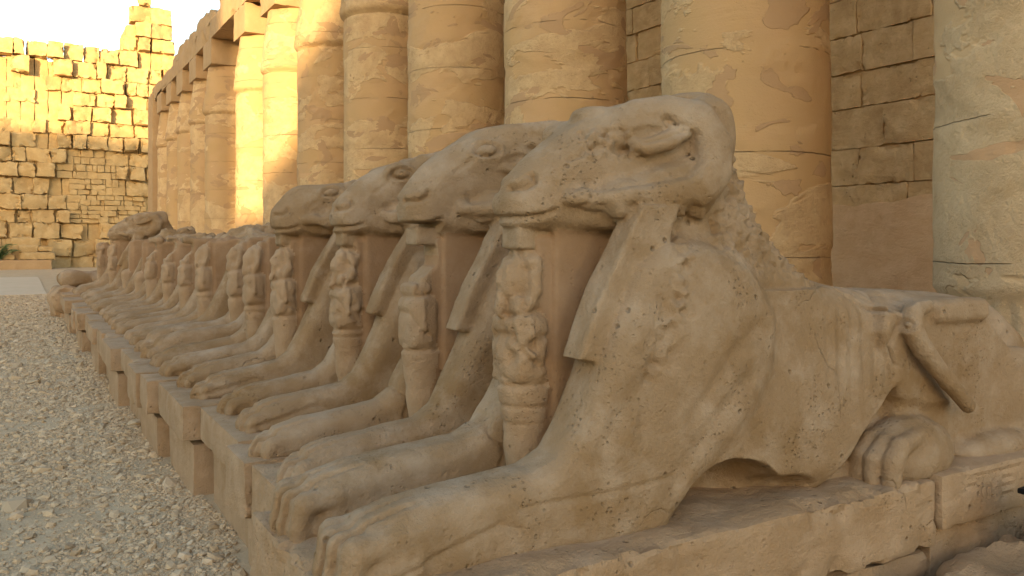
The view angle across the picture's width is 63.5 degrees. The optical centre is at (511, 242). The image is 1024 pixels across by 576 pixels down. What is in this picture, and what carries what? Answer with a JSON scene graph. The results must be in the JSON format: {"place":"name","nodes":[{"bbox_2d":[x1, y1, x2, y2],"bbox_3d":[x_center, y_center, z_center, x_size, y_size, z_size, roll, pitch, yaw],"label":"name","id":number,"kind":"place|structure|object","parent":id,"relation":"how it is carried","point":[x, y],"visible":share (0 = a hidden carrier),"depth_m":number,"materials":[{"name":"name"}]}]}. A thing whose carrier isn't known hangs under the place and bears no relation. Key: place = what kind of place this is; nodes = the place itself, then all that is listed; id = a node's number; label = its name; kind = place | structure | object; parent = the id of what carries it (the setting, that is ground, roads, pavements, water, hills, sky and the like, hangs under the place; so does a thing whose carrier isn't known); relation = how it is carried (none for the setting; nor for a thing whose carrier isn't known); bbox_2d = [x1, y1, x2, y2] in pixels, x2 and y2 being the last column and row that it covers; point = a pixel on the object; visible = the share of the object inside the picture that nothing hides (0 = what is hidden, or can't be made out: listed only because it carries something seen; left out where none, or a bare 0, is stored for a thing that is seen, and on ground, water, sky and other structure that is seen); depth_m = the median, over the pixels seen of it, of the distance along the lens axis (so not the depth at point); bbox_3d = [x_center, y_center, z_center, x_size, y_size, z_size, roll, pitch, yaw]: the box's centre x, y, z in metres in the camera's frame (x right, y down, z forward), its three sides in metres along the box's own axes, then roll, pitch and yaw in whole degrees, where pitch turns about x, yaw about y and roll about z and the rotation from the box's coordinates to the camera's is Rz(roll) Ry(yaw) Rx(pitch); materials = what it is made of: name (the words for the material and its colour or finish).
{"place":"outdoors","nodes":[
{"label":"outdoors","id":0,"kind":"place"},
{"bbox_2d":[0,277,46,295],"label":"path","id":1,"kind":"structure","parent":0,"point":[12,286],"depth_m":31.65,"materials":[{"name":"beige stone"}]},
{"bbox_2d":[0,0,219,61],"label":"sky","id":2,"kind":"structure","parent":0,"point":[87,23],"materials":[{"name":"white"}]},
{"bbox_2d":[0,267,250,575],"bbox_3d":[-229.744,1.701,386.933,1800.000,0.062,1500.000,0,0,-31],"label":"ground","id":3,"kind":"structure","parent":0,"point":[47,278],"depth_m":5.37,"materials":[{"name":"grey gravel"}]},
{"bbox_2d":[0,259,51,269],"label":"stone kerb","id":4,"kind":"structure","parent":3,"relation":"on","point":[23,264],"depth_m":52.25,"materials":[{"name":"beige stone"}]},
{"bbox_2d":[1,254,14,259],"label":"loose block","id":5,"kind":"object","parent":4,"relation":"on","point":[9,257],"depth_m":52.53,"materials":[{"name":"stone"}]},
{"bbox_2d":[0,244,20,259],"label":"palm bush","id":6,"kind":"object","parent":4,"relation":"on","point":[5,252],"visible":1,"depth_m":52.32,"materials":[{"name":"green plant"}]},
{"bbox_2d":[11,237,40,259],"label":"loose block","id":7,"kind":"object","parent":4,"relation":"on","point":[25,241],"depth_m":53.11,"materials":[{"name":"stone"}]},
{"bbox_2d":[19,252,54,259],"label":"loose block","id":8,"kind":"object","parent":4,"relation":"on","point":[36,255],"depth_m":53.08,"materials":[{"name":"stone"}]},
{"bbox_2d":[18,245,37,252],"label":"loose block","id":9,"kind":"object","parent":8,"relation":"on","point":[28,248],"depth_m":53.03,"materials":[{"name":"stone"}]},
{"bbox_2d":[38,246,52,251],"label":"loose block","id":10,"kind":"object","parent":8,"relation":"on","point":[45,248],"depth_m":53.59,"materials":[{"name":"stone"}]},
{"bbox_2d":[46,285,75,317],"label":"broken plinth","id":11,"kind":"structure","parent":3,"relation":"on","point":[53,296],"depth_m":18.77,"materials":[{"name":"stone"}]},
{"bbox_2d":[56,269,97,286],"bbox_3d":[-9.938,0.847,19.550,1.420,0.493,1.093,0,0,-31],"label":"fallen stone","id":12,"kind":"object","parent":11,"relation":"on","point":[75,278],"visible":0.5,"depth_m":18.98,"materials":[{"name":"stone"}]},
{"bbox_2d":[60,292,80,322],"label":"plinth","id":13,"kind":"structure","parent":3,"relation":"on","point":[67,294],"depth_m":17.44,"materials":[{"name":"stone"}]},
{"bbox_2d":[72,242,110,293],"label":"ram sphinx","id":14,"kind":"object","parent":13,"relation":"on","point":[101,264],"visible":0.13,"depth_m":18.05,"materials":[{"name":"stone"}]},
{"bbox_2d":[62,297,85,333],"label":"plinth","id":15,"kind":"structure","parent":3,"relation":"on","point":[67,302],"depth_m":15.63,"materials":[{"name":"stone"}]},
{"bbox_2d":[80,211,173,298],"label":"ram sphinx","id":16,"kind":"object","parent":15,"relation":"on","point":[123,233],"visible":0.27,"depth_m":16.41,"materials":[{"name":"stone"}]},
{"bbox_2d":[72,302,90,338],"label":"plinth","id":17,"kind":"structure","parent":3,"relation":"on","point":[80,305],"depth_m":14.54,"materials":[{"name":"stone"}]},
{"bbox_2d":[85,226,195,304],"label":"ram sphinx","id":18,"kind":"object","parent":17,"relation":"on","point":[134,263],"visible":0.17,"depth_m":14.91,"materials":[{"name":"stone"}]},
{"bbox_2d":[71,308,98,351],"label":"plinth","id":19,"kind":"structure","parent":3,"relation":"on","point":[78,323],"depth_m":12.82,"materials":[{"name":"stone"}]},
{"bbox_2d":[90,232,215,311],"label":"ram sphinx","id":20,"kind":"object","parent":19,"relation":"on","point":[148,249],"visible":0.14,"depth_m":13.61,"materials":[{"name":"stone"}]},
{"bbox_2d":[0,0,174,267],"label":"rubble pylon","id":21,"kind":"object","parent":3,"relation":"on","point":[73,158],"visible":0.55,"depth_m":56.61,"materials":[{"name":"stone"}]},
{"bbox_2d":[85,314,103,356],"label":"plinth","id":22,"kind":"structure","parent":3,"relation":"on","point":[92,317],"depth_m":12.23,"materials":[{"name":"stone"}]},
{"bbox_2d":[99,235,214,317],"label":"ram sphinx","id":23,"kind":"object","parent":22,"relation":"on","point":[153,268],"visible":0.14,"depth_m":12.49,"materials":[{"name":"stone"}]},
{"bbox_2d":[86,320,110,374],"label":"plinth","id":24,"kind":"structure","parent":3,"relation":"on","point":[91,335],"depth_m":10.73,"materials":[{"name":"stone"}]},
{"bbox_2d":[104,232,225,324],"bbox_3d":[-3.623,0.483,12.221,4.267,1.268,1.144,0,0,-31],"label":"ram sphinx","id":25,"kind":"object","parent":24,"relation":"on","point":[170,265],"visible":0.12,"depth_m":11.45,"materials":[{"name":"stone"}]},
{"bbox_2d":[97,328,123,378],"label":"plinth","id":26,"kind":"structure","parent":3,"relation":"on","point":[105,333],"depth_m":10.10,"materials":[{"name":"stone"}]},
{"bbox_2d":[111,222,274,333],"bbox_3d":[-3.015,0.423,11.201,4.324,1.389,1.144,0,0,-31],"label":"ram sphinx","id":27,"kind":"object","parent":26,"relation":"on","point":[186,305],"visible":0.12,"depth_m":10.45,"materials":[{"name":"stone"}]},
{"bbox_2d":[101,337,134,405],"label":"plinth","id":28,"kind":"structure","parent":3,"relation":"on","point":[111,356],"depth_m":8.61,"materials":[{"name":"stone"}]},
{"bbox_2d":[124,228,275,344],"bbox_3d":[-2.390,0.471,10.188,4.296,1.299,1.138,0,0,-31],"label":"ram sphinx","id":29,"kind":"object","parent":28,"relation":"on","point":[211,280],"visible":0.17,"depth_m":9.43,"materials":[{"name":"stone"}]},
{"bbox_2d":[121,348,150,420],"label":"plinth","id":30,"kind":"structure","parent":3,"relation":"on","point":[128,356],"depth_m":8.03,"materials":[{"name":"stone"}]},
{"bbox_2d":[134,237,263,358],"bbox_3d":[-1.748,0.416,9.183,4.433,1.412,1.136,0,0,-31],"label":"ram sphinx","id":31,"kind":"object","parent":30,"relation":"on","point":[229,323],"visible":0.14,"depth_m":8.38,"materials":[{"name":"stone"}]},
{"bbox_2d":[127,362,178,456],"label":"plinth","id":32,"kind":"structure","parent":3,"relation":"on","point":[145,379],"depth_m":6.70,"materials":[{"name":"stone"}]},
{"bbox_2d":[149,237,279,376],"bbox_3d":[-1.183,0.375,8.135,4.319,1.498,1.140,0,0,-31],"label":"ram sphinx","id":33,"kind":"object","parent":32,"relation":"on","point":[254,333],"visible":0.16,"depth_m":7.36,"materials":[{"name":"stone"}]},
{"bbox_2d":[148,92,159,211],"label":"end pier","id":34,"kind":"structure","parent":3,"relation":"on","point":[153,120],"depth_m":43.38,"materials":[{"name":"stone"}]},
{"bbox_2d":[156,92,169,212],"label":"column","id":35,"kind":"structure","parent":3,"relation":"on","point":[163,112],"depth_m":41.39,"materials":[{"name":"stone"}]},
{"bbox_2d":[165,81,180,229],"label":"column","id":36,"kind":"structure","parent":3,"relation":"on","point":[172,102],"depth_m":38.72,"materials":[{"name":"stone"}]},
{"bbox_2d":[175,69,192,228],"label":"column","id":37,"kind":"structure","parent":3,"relation":"on","point":[184,88],"depth_m":36.05,"materials":[{"name":"stone"}]},
{"bbox_2d":[158,381,220,495],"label":"plinth","id":38,"kind":"structure","parent":3,"relation":"on","point":[192,457],"depth_m":5.63,"materials":[{"name":"stone"}]},
{"bbox_2d":[176,180,355,399],"bbox_3d":[-0.586,0.301,7.106,4.230,1.650,1.139,0,0,-31],"label":"ram sphinx","id":39,"kind":"object","parent":38,"relation":"on","point":[301,337],"visible":0.32,"depth_m":6.30,"materials":[{"name":"stone"}]},
{"bbox_2d":[188,55,207,232],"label":"column","id":40,"kind":"structure","parent":3,"relation":"on","point":[198,82],"depth_m":33.29,"materials":[{"name":"stone"}]},
{"bbox_2d":[202,38,238,234],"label":"column","id":41,"kind":"structure","parent":3,"relation":"on","point":[219,66],"depth_m":30.61,"materials":[{"name":"stone"}]},
{"bbox_2d":[152,0,260,99],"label":"architrave","id":42,"kind":"object","parent":41,"relation":"on","point":[216,24],"visible":0.31,"depth_m":31.61,"materials":[{"name":"stone"}]},
{"bbox_2d":[200,405,260,547],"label":"plinth","id":43,"kind":"structure","parent":3,"relation":"on","point":[219,432],"depth_m":5.07,"materials":[{"name":"stone"}]},
{"bbox_2d":[217,151,439,433],"bbox_3d":[0.083,0.253,6.122,4.243,1.750,1.148,0,0,-31],"label":"ram sphinx","id":44,"kind":"object","parent":43,"relation":"on","point":[377,261],"visible":0.34,"depth_m":5.33,"materials":[{"name":"stone"}]},
{"bbox_2d":[233,2,266,227],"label":"column","id":45,"kind":"structure","parent":3,"relation":"on","point":[249,26],"depth_m":26.01,"materials":[{"name":"stone"}]},
{"bbox_2d":[225,443,287,565],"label":"plinth","id":46,"kind":"structure","parent":3,"relation":"on","point":[251,483],"depth_m":4.10,"materials":[{"name":"stone"}]},
{"bbox_2d":[247,120,564,482],"bbox_3d":[0.642,0.218,5.079,4.317,1.822,1.137,0,0,-31],"label":"ram sphinx","id":47,"kind":"object","parent":46,"relation":"on","point":[440,380],"visible":0.4,"depth_m":4.32,"materials":[{"name":"stone"}]},
{"bbox_2d":[260,0,299,224],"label":"column","id":48,"kind":"structure","parent":3,"relation":"on","point":[278,68],"depth_m":23.04,"materials":[{"name":"stone"}]},
{"bbox_2d":[294,0,343,185],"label":"column","id":49,"kind":"structure","parent":3,"relation":"on","point":[318,44],"depth_m":20.09,"materials":[{"name":"stone"}]},
{"bbox_2d":[339,0,407,181],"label":"column","id":50,"kind":"structure","parent":3,"relation":"on","point":[375,54],"depth_m":17.14,"materials":[{"name":"stone"}]},
{"bbox_2d":[407,0,504,157],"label":"column","id":51,"kind":"structure","parent":3,"relation":"on","point":[456,74],"depth_m":14.22,"materials":[{"name":"stone"}]},
{"bbox_2d":[504,0,626,123],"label":"column","id":52,"kind":"structure","parent":3,"relation":"on","point":[564,60],"depth_m":11.24,"materials":[{"name":"stone"}]},
{"bbox_2d":[250,449,1023,575],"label":"plinth","id":53,"kind":"structure","parent":3,"relation":"on","point":[845,526],"depth_m":3.43,"materials":[{"name":"stone"}]},
{"bbox_2d":[269,92,1023,575],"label":"ram sphinx","id":54,"kind":"object","parent":53,"relation":"on","point":[671,326],"visible":0.96,"depth_m":3.30,"materials":[{"name":"stone"}]},
{"bbox_2d":[660,0,832,285],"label":"column","id":55,"kind":"structure","parent":3,"relation":"on","point":[761,69],"depth_m":8.23,"materials":[{"name":"stone"}]},
{"bbox_2d":[932,0,1023,340],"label":"column","id":56,"kind":"structure","parent":3,"relation":"on","point":[978,176],"depth_m":5.92,"materials":[{"name":"stone"}]},
{"bbox_2d":[935,535,1023,575],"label":"rock","id":57,"kind":"object","parent":3,"relation":"on","point":[1003,555],"visible":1,"depth_m":3.69,"materials":[{"name":"stone"}]},
{"bbox_2d":[1017,486,1023,540],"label":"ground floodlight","id":58,"kind":"object","parent":57,"relation":"on","point":[1020,490],"visible":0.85,"depth_m":3.78,"materials":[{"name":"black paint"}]},
{"bbox_2d":[626,0,934,206],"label":"back wall","id":59,"kind":"structure","parent":0,"point":[882,86],"depth_m":10.56,"materials":[{"name":"stone"}]},
{"bbox_2d":[831,194,936,291],"bbox_3d":[4.055,0.550,11.421,0.061,2.404,9.504,0,0,-31],"label":"wall plaster","id":60,"kind":"object","parent":59,"relation":"attached to","point":[882,245],"visible":0.09,"depth_m":10.34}
]}

